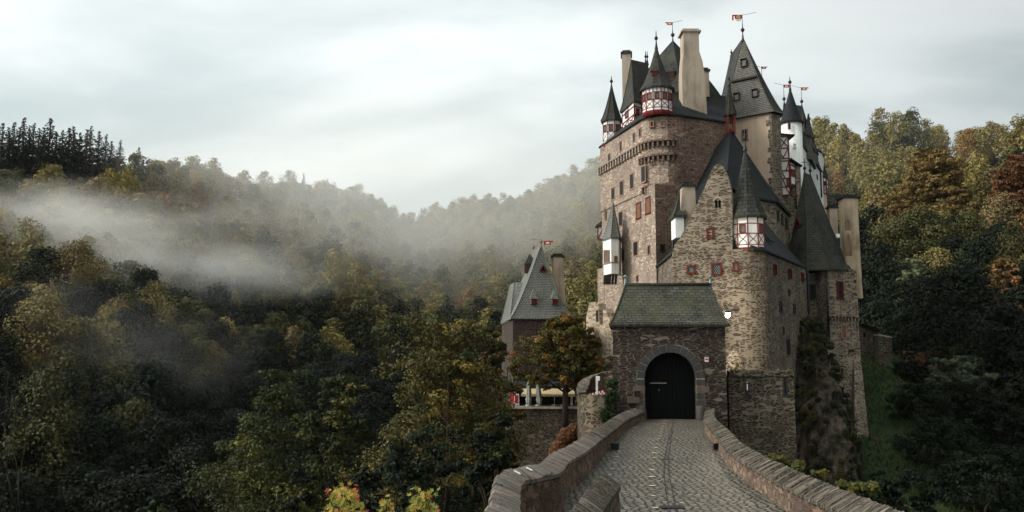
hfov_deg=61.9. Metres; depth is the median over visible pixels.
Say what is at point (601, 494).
parapet wall
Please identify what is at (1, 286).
broadleaf tree
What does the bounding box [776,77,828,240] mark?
white house
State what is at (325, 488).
broadleaf tree
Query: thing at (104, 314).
broadleaf tree
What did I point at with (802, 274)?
window
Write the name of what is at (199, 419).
broadleaf tree
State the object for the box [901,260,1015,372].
broadleaf tree
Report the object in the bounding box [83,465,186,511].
broadleaf tree
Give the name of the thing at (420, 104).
sky
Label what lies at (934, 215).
broadleaf tree
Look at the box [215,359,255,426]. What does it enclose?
broadleaf tree
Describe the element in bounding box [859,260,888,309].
broadleaf tree
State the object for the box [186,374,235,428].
broadleaf tree
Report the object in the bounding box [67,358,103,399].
broadleaf tree
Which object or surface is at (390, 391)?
broadleaf tree
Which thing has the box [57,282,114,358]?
broadleaf tree
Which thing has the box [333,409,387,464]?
broadleaf tree
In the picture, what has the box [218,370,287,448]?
broadleaf tree
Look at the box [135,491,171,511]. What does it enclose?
hazel bush
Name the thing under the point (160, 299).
broadleaf tree
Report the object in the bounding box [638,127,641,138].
window
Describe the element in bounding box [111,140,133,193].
spruce tree
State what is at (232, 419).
broadleaf tree
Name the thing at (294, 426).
broadleaf tree
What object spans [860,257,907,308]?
broadleaf tree
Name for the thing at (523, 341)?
window
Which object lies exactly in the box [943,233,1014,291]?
broadleaf tree
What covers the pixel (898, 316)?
broadleaf tree
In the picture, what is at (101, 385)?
broadleaf tree
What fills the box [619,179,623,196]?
window
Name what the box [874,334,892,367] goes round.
broken wall
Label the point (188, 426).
broadleaf tree
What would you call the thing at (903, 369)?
thorn bush
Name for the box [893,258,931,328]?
aspen tree
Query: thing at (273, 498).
broadleaf tree
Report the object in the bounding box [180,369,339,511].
oak tree
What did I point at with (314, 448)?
broadleaf tree
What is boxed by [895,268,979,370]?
broadleaf tree
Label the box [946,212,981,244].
broadleaf tree
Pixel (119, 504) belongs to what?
broadleaf tree
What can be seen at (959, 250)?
broadleaf tree
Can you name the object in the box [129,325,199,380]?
broadleaf tree
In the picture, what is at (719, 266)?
window
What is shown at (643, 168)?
window
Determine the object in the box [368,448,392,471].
broadleaf tree
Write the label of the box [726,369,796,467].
bastion wall
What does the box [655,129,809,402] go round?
stone house
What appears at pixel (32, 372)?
broadleaf tree
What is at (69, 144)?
spruce tree
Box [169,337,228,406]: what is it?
broadleaf tree
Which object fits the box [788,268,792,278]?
window
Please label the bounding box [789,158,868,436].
mossy roof tower
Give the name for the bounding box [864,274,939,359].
broadleaf tree
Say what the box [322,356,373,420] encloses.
broadleaf tree
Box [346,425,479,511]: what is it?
hazel bush
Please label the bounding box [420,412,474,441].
broadleaf tree
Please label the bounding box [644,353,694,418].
door
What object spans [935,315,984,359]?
broadleaf tree
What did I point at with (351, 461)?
broadleaf tree
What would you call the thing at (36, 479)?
broadleaf tree
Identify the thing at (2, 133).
spruce tree
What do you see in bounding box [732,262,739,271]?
window
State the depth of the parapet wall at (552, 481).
19.34 m
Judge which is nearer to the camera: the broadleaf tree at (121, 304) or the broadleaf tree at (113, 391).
the broadleaf tree at (113, 391)
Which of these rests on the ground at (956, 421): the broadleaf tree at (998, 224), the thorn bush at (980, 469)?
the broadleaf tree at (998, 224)
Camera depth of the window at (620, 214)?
76.13 m
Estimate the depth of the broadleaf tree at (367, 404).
145.54 m
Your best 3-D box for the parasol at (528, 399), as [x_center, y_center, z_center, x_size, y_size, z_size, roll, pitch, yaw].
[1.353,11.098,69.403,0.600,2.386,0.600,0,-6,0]
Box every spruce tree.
[0,123,6,159]
[0,127,23,193]
[3,122,26,208]
[6,127,31,203]
[15,117,30,169]
[16,125,34,163]
[21,123,41,178]
[24,127,56,183]
[26,128,45,182]
[40,118,70,185]
[44,132,70,193]
[58,130,78,194]
[62,128,83,191]
[63,132,91,190]
[65,126,86,177]
[80,126,102,178]
[81,129,92,183]
[84,131,110,190]
[100,134,112,164]
[105,141,121,177]
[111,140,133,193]
[132,147,148,189]
[298,173,305,200]
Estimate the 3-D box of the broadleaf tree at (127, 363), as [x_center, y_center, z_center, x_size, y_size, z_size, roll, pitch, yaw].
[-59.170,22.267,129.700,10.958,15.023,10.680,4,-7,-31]
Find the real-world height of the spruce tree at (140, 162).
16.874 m
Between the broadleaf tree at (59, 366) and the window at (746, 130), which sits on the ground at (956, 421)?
the broadleaf tree at (59, 366)
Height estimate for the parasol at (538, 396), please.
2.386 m
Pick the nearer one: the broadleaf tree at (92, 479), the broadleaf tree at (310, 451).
the broadleaf tree at (92, 479)
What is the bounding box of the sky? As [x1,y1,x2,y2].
[0,0,1023,221]
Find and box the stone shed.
[859,323,880,356]
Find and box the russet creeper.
[547,422,577,454]
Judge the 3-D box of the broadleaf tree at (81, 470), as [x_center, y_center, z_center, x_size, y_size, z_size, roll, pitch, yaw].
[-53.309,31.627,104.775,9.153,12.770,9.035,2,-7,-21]
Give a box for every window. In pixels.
[519,336,524,346]
[611,186,614,200]
[618,210,622,226]
[619,140,621,152]
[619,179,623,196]
[621,247,624,261]
[629,172,633,190]
[632,132,635,142]
[633,240,638,256]
[636,201,641,219]
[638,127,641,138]
[640,164,645,183]
[645,196,650,215]
[647,244,650,255]
[660,244,664,252]
[686,265,695,273]
[706,228,713,238]
[711,263,722,275]
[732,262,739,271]
[741,129,747,140]
[744,383,749,397]
[773,264,777,275]
[779,301,782,312]
[782,376,788,396]
[786,339,790,353]
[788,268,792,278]
[793,304,795,313]
[801,272,804,281]
[809,284,816,298]
[836,281,843,298]
[840,325,847,337]
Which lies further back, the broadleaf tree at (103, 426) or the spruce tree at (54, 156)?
the spruce tree at (54, 156)
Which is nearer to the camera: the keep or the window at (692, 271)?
the window at (692, 271)
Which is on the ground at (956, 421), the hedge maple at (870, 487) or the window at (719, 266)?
the hedge maple at (870, 487)
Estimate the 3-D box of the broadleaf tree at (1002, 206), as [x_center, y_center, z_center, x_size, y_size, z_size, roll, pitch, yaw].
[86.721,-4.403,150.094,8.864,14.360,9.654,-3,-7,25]
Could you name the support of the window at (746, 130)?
in the keep
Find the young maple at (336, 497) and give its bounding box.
[321,480,439,511]
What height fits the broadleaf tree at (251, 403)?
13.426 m
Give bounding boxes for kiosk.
[510,376,577,405]
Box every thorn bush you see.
[858,470,909,511]
[872,466,953,511]
[885,383,952,423]
[891,417,983,469]
[892,361,928,383]
[910,453,1023,511]
[927,381,1013,417]
[975,444,1023,489]
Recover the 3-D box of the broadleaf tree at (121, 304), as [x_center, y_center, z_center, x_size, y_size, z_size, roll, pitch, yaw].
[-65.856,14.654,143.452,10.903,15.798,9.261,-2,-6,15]
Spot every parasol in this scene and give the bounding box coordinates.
[525,383,531,406]
[535,385,541,406]
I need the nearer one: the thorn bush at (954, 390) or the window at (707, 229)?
the window at (707, 229)
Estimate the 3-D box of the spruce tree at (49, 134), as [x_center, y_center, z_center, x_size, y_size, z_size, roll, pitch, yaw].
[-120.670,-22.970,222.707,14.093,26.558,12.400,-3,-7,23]
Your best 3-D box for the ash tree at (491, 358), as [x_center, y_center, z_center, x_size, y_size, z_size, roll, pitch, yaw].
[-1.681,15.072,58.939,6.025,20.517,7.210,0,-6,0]
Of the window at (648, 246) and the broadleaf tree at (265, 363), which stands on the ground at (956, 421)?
the broadleaf tree at (265, 363)
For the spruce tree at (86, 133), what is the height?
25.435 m
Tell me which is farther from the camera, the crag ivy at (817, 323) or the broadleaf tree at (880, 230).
the broadleaf tree at (880, 230)
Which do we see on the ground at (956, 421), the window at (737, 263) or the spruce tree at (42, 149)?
the spruce tree at (42, 149)
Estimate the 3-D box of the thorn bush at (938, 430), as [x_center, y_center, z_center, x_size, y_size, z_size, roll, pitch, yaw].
[31.305,14.476,62.754,6.168,5.113,8.146,-3,-7,24]
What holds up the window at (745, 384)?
in the bastion wall at (761, 411)
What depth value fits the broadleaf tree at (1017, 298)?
114.18 m
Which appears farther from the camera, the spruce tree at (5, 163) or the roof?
the spruce tree at (5, 163)
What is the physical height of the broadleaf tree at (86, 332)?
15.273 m
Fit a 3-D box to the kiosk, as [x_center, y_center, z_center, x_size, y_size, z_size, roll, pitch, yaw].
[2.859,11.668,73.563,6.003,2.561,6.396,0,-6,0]
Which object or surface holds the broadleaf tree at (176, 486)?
on the ground at (956, 421)
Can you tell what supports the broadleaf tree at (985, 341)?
on the ground at (956, 421)
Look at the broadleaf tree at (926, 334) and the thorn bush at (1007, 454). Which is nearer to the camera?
the thorn bush at (1007, 454)
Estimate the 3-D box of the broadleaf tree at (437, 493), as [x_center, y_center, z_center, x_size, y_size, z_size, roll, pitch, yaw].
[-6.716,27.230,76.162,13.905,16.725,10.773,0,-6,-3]
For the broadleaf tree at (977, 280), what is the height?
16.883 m
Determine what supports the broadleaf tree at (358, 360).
on the ground at (956, 421)
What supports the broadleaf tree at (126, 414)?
on the ground at (956, 421)
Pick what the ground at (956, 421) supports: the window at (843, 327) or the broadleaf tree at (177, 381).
the broadleaf tree at (177, 381)
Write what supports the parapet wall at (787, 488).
on the ground at (956, 421)
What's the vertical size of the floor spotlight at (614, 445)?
0.224 m
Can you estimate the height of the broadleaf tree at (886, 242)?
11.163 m
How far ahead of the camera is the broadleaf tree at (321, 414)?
147.28 m
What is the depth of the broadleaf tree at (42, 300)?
130.06 m
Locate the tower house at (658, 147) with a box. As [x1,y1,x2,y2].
[595,20,725,312]
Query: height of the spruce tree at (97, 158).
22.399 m
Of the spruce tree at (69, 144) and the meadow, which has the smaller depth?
the meadow
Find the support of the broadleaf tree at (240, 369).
on the ground at (956, 421)
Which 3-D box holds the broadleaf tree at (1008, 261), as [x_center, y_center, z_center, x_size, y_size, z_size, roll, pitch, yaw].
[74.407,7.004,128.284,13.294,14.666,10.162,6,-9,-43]
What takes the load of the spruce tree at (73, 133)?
on the ground at (956, 421)
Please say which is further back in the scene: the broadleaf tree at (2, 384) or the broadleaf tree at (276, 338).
the broadleaf tree at (276, 338)
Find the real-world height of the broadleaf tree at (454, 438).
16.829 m
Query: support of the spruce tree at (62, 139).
on the ground at (956, 421)
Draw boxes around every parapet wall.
[484,407,644,511]
[569,473,620,511]
[703,408,903,511]
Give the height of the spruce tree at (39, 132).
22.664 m
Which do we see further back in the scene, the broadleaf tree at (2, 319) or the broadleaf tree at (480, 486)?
the broadleaf tree at (2, 319)
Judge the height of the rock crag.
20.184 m
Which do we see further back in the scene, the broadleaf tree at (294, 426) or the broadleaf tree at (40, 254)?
the broadleaf tree at (40, 254)
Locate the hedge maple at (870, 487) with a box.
[765,452,882,496]
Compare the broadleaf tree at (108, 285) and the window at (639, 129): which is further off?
the broadleaf tree at (108, 285)
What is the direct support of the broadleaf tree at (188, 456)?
on the ground at (956, 421)
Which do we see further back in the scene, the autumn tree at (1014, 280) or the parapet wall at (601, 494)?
the autumn tree at (1014, 280)
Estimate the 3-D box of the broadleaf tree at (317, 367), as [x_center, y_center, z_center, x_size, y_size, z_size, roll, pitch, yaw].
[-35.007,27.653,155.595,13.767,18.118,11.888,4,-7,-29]
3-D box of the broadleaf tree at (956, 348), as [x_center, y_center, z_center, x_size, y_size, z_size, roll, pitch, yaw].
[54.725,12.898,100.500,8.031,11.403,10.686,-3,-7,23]
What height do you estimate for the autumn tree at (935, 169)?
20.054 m
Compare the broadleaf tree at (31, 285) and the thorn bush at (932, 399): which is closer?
the thorn bush at (932, 399)
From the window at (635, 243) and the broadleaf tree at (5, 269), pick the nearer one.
the window at (635, 243)
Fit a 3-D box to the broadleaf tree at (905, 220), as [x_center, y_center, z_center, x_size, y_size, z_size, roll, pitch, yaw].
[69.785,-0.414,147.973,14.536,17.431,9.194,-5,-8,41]
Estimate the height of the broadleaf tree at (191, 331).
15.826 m
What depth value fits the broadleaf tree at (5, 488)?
94.03 m
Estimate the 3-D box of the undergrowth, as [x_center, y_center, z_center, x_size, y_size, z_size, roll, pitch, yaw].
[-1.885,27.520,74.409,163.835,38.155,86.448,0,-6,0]
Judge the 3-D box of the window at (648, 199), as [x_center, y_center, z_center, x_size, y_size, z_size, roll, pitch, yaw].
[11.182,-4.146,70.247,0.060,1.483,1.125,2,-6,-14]
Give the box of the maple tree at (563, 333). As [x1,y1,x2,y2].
[506,312,612,425]
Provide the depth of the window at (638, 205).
72.15 m
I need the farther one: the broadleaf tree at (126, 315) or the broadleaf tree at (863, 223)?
the broadleaf tree at (863, 223)
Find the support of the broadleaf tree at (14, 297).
on the ground at (956, 421)
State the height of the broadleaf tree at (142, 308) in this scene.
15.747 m
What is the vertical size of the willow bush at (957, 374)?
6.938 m
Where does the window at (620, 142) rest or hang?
in the tower house at (658, 147)
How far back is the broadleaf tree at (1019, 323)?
86.52 m
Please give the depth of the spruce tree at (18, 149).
211.83 m
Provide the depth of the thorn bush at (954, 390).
75.53 m
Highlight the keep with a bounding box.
[722,12,783,203]
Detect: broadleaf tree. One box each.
[0,252,20,288]
[0,272,24,305]
[0,274,14,325]
[0,283,17,321]
[0,284,59,375]
[0,284,87,377]
[0,307,29,376]
[0,336,29,393]
[0,361,47,468]
[0,366,95,501]
[0,376,33,437]
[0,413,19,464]
[0,441,64,511]
[0,469,56,511]
[1,471,62,511]
[6,309,69,382]
[8,365,64,437]
[9,246,72,306]
[10,281,59,333]
[10,429,83,505]
[23,368,112,474]
[25,405,78,490]
[26,354,92,426]
[35,239,111,316]
[46,288,101,355]
[46,317,119,394]
[46,461,100,511]
[50,413,142,511]
[51,465,134,511]
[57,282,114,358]
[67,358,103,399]
[71,390,137,475]
[79,280,123,317]
[79,388,138,443]
[81,303,135,370]
[82,375,125,416]
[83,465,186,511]
[84,296,150,363]
[86,396,176,475]
[88,321,144,390]
[90,353,155,410]
[91,489,146,511]
[95,307,152,383]
[112,359,181,447]
[112,407,211,509]
[117,264,188,328]
[117,291,160,348]
[128,301,166,376]
[128,473,211,511]
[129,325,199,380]
[129,370,196,445]
[131,280,184,355]
[133,353,195,422]
[138,330,203,394]
[140,454,175,500]
[141,439,230,511]
[148,378,206,442]
[159,419,220,478]
[167,321,219,381]
[168,411,227,465]
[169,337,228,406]
[177,383,233,436]
[179,462,250,511]
[181,367,223,430]
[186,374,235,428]
[188,340,231,396]
[202,319,244,390]
[202,428,257,506]
[203,407,259,469]
[214,445,271,511]
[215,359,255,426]
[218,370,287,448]
[224,345,291,412]
[224,353,250,394]
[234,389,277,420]
[234,417,311,508]
[240,328,299,384]
[260,429,322,500]
[263,488,318,511]
[264,498,309,511]
[267,398,320,463]
[274,364,348,431]
[275,450,328,494]
[288,358,334,412]
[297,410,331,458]
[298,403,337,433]
[306,431,332,503]
[311,478,338,510]
[316,376,370,428]
[317,350,365,395]
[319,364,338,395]
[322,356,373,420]
[322,443,372,506]
[325,393,404,449]
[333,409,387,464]
[348,376,397,452]
[354,356,373,394]
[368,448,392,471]
[376,383,407,443]
[384,478,476,511]
[388,399,419,428]
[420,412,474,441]
[443,421,469,447]
[453,452,491,510]
[838,216,878,262]
[858,236,912,307]
[858,259,887,308]
[858,295,913,354]
[858,306,889,334]
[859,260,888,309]
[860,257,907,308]
[863,225,903,258]
[864,257,943,318]
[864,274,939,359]
[866,216,922,275]
[872,307,940,368]
[881,203,954,260]
[890,294,985,360]
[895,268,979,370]
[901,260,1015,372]
[905,210,951,273]
[911,247,957,308]
[920,218,961,251]
[920,254,945,298]
[926,264,1000,304]
[928,236,981,291]
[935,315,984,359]
[940,319,986,390]
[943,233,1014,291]
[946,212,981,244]
[947,208,1004,264]
[948,247,994,277]
[950,301,1023,413]
[954,306,1023,402]
[968,306,1023,426]
[977,190,1023,247]
[978,227,1011,272]
[979,255,1019,289]
[980,219,1023,267]
[980,263,1023,297]
[990,219,1023,263]
[995,285,1023,308]
[995,341,1023,442]
[996,346,1023,446]
[997,262,1023,298]
[1001,290,1023,308]
[1015,212,1023,229]
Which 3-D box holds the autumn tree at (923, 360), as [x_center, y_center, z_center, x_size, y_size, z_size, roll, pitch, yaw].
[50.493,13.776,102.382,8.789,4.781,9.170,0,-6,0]
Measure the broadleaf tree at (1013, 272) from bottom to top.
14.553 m
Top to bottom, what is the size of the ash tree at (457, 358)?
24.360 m
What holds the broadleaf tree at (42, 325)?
on the ground at (956, 421)
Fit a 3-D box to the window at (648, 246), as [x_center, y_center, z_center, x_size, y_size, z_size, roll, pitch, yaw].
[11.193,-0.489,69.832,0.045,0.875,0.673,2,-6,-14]
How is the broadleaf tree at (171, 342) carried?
on the ground at (956, 421)
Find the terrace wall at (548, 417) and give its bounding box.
[506,401,577,467]
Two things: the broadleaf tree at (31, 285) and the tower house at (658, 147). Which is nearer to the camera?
the tower house at (658, 147)
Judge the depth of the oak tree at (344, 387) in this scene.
56.59 m
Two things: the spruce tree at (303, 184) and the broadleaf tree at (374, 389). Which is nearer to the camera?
the broadleaf tree at (374, 389)
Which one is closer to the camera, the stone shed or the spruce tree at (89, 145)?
the stone shed
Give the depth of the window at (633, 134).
73.47 m
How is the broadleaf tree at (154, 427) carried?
on the ground at (956, 421)
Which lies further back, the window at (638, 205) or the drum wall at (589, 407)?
the window at (638, 205)
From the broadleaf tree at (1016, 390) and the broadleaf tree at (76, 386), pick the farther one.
the broadleaf tree at (76, 386)
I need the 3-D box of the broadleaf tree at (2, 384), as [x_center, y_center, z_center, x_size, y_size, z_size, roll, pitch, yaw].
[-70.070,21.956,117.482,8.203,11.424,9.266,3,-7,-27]
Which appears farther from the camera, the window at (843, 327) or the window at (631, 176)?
the window at (631, 176)
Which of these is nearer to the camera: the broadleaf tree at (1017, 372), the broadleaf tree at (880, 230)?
the broadleaf tree at (1017, 372)
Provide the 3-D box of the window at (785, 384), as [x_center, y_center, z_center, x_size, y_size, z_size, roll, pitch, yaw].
[14.572,6.942,45.513,0.306,1.127,0.070,0,-6,3]
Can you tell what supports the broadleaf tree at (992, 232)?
on the ground at (956, 421)
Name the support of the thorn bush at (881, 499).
on the ground at (956, 421)
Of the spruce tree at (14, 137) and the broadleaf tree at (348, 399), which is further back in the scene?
the spruce tree at (14, 137)
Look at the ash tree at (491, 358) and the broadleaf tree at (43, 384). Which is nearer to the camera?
the ash tree at (491, 358)
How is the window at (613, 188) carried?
in the tower house at (658, 147)
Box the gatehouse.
[609,275,729,428]
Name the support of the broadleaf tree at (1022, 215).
on the ground at (956, 421)
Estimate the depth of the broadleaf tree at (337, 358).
165.81 m
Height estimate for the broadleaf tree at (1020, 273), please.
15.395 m
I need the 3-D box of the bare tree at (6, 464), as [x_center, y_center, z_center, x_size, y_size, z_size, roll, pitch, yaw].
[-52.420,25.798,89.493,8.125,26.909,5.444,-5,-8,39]
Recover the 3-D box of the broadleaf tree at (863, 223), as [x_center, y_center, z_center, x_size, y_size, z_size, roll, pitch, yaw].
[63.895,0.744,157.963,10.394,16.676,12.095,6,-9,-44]
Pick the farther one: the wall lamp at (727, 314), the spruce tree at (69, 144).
the spruce tree at (69, 144)
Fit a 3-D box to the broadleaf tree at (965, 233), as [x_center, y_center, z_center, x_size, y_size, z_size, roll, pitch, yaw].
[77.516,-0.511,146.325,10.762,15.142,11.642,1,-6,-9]
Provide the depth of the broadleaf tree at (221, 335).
155.65 m
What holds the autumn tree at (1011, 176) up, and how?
on the ground at (956, 421)
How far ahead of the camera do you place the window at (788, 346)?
62.47 m
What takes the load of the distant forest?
on the ground at (956, 421)
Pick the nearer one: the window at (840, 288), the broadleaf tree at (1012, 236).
the window at (840, 288)
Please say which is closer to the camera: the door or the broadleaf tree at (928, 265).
the door
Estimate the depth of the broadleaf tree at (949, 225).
147.90 m
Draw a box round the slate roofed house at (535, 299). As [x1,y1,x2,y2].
[500,239,575,429]
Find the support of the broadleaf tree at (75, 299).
on the ground at (956, 421)
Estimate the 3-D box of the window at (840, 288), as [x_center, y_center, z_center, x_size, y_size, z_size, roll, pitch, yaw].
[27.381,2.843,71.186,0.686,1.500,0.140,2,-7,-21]
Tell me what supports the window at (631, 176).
in the tower house at (658, 147)
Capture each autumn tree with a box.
[881,146,978,225]
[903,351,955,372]
[980,153,1023,228]
[986,257,1021,302]
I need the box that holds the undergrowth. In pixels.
[56,368,1023,511]
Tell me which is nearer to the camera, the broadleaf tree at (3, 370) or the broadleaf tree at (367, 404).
the broadleaf tree at (3, 370)
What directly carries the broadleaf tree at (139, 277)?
on the ground at (956, 421)
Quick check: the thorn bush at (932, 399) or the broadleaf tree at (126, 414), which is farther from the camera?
the broadleaf tree at (126, 414)
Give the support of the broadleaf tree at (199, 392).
on the ground at (956, 421)
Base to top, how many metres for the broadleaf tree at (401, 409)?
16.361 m
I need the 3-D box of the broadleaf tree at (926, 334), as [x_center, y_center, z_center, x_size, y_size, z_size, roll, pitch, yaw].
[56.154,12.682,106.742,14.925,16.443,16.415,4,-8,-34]
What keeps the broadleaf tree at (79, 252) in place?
on the ground at (956, 421)
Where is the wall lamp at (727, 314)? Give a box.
[722,310,729,317]
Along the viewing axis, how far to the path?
24.93 m
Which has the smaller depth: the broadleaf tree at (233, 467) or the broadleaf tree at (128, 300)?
the broadleaf tree at (233, 467)
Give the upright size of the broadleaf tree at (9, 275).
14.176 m
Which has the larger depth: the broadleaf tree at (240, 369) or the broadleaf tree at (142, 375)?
the broadleaf tree at (240, 369)
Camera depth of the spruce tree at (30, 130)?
218.37 m
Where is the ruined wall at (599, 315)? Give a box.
[586,302,613,370]
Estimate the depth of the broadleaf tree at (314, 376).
144.12 m
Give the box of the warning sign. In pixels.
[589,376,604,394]
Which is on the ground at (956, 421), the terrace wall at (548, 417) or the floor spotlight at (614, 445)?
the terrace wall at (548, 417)
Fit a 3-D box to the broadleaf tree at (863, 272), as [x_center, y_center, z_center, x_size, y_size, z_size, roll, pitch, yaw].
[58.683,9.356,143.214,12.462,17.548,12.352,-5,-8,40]
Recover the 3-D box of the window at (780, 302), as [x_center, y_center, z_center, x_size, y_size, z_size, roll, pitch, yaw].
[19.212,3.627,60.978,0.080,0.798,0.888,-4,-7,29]
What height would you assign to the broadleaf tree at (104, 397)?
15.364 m
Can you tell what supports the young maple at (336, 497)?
on the ground at (956, 421)
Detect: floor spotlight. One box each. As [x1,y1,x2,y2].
[610,443,618,449]
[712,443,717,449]
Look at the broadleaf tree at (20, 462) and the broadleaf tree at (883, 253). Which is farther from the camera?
the broadleaf tree at (883, 253)
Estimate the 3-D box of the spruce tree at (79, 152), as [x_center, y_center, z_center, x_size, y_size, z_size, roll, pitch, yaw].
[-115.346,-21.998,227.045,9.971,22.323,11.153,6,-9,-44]
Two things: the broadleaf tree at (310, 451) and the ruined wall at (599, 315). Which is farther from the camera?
the broadleaf tree at (310, 451)
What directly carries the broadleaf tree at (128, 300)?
on the ground at (956, 421)
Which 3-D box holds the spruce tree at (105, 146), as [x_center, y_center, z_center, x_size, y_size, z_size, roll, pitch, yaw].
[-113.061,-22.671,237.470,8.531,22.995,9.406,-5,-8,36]
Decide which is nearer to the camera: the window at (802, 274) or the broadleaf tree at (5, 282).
the window at (802, 274)
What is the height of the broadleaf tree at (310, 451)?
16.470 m
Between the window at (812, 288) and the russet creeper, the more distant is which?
the window at (812, 288)
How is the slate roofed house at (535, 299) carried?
on the ground at (956, 421)
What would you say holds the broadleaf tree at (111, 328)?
on the ground at (956, 421)
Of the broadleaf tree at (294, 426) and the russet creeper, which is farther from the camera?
the broadleaf tree at (294, 426)
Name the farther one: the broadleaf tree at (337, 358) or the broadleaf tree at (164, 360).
the broadleaf tree at (337, 358)
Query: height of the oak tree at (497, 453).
15.349 m
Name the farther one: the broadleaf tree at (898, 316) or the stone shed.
the broadleaf tree at (898, 316)
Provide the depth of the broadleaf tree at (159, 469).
115.73 m
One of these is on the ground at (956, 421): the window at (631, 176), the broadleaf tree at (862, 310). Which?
the broadleaf tree at (862, 310)
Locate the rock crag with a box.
[795,314,863,495]
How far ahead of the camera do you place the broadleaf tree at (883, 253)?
137.52 m
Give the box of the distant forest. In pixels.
[0,106,1023,410]
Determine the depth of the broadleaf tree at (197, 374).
138.17 m
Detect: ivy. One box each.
[600,377,618,422]
[795,316,868,489]
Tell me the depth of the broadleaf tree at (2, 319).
129.59 m
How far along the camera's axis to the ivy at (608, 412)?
44.27 m
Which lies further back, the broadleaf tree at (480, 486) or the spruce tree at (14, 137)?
the spruce tree at (14, 137)
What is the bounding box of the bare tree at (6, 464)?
[0,374,52,511]
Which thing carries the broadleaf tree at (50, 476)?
on the ground at (956, 421)
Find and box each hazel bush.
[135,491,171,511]
[276,468,317,511]
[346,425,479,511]
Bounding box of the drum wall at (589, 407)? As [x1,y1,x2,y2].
[576,370,613,439]
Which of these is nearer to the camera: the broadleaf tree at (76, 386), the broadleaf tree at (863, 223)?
the broadleaf tree at (76, 386)
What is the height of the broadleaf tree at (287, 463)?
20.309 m
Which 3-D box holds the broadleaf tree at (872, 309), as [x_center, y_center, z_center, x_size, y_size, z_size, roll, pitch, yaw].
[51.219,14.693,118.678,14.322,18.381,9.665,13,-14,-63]
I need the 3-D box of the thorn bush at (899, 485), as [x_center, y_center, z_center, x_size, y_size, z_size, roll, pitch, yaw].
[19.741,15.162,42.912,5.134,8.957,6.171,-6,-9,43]
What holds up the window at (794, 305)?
in the stone house at (723, 234)
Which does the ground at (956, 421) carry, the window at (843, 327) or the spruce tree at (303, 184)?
the spruce tree at (303, 184)
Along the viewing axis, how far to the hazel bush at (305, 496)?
44.77 m
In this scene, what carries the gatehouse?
on the ground at (956, 421)
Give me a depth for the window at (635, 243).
72.57 m
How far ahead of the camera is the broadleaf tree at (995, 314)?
83.10 m
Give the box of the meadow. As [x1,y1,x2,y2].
[859,344,1010,511]
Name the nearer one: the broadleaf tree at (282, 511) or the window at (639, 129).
the window at (639, 129)
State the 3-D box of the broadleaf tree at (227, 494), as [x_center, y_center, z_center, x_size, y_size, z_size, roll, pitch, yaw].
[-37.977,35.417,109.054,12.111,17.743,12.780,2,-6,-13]
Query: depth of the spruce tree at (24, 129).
218.10 m
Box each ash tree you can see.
[335,312,541,511]
[450,325,528,511]
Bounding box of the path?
[562,419,787,511]
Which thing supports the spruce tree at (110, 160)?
on the ground at (956, 421)
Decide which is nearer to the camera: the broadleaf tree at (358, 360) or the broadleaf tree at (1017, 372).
the broadleaf tree at (1017, 372)
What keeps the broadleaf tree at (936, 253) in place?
on the ground at (956, 421)
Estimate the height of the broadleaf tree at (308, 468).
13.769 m
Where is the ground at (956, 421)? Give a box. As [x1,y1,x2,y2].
[0,145,1023,511]
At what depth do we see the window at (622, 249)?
75.25 m
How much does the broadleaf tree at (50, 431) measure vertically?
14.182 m
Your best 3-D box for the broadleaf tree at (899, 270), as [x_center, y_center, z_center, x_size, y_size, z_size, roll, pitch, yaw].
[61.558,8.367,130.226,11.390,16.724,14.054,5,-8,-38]
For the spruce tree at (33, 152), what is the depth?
215.99 m
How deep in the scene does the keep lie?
78.84 m
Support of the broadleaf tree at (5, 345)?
on the ground at (956, 421)
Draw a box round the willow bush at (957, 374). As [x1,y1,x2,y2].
[922,355,1018,407]
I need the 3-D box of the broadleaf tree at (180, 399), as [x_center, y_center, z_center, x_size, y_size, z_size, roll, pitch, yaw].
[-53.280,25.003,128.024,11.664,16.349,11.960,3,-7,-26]
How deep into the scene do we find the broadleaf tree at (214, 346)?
150.66 m
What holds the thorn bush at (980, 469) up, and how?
on the meadow
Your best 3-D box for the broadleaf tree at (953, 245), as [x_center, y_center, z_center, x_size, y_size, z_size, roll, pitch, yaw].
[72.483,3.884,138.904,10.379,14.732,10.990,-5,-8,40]
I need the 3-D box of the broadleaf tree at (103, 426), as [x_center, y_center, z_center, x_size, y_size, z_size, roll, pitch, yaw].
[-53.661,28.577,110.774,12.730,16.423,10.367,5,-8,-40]
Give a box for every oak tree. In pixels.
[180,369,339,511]
[271,372,393,511]
[454,412,515,509]
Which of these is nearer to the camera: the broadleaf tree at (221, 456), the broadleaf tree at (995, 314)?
the broadleaf tree at (995, 314)
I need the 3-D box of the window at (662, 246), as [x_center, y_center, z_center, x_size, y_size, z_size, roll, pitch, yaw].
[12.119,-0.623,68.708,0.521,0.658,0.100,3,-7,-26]
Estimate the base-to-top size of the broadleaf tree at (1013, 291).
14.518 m

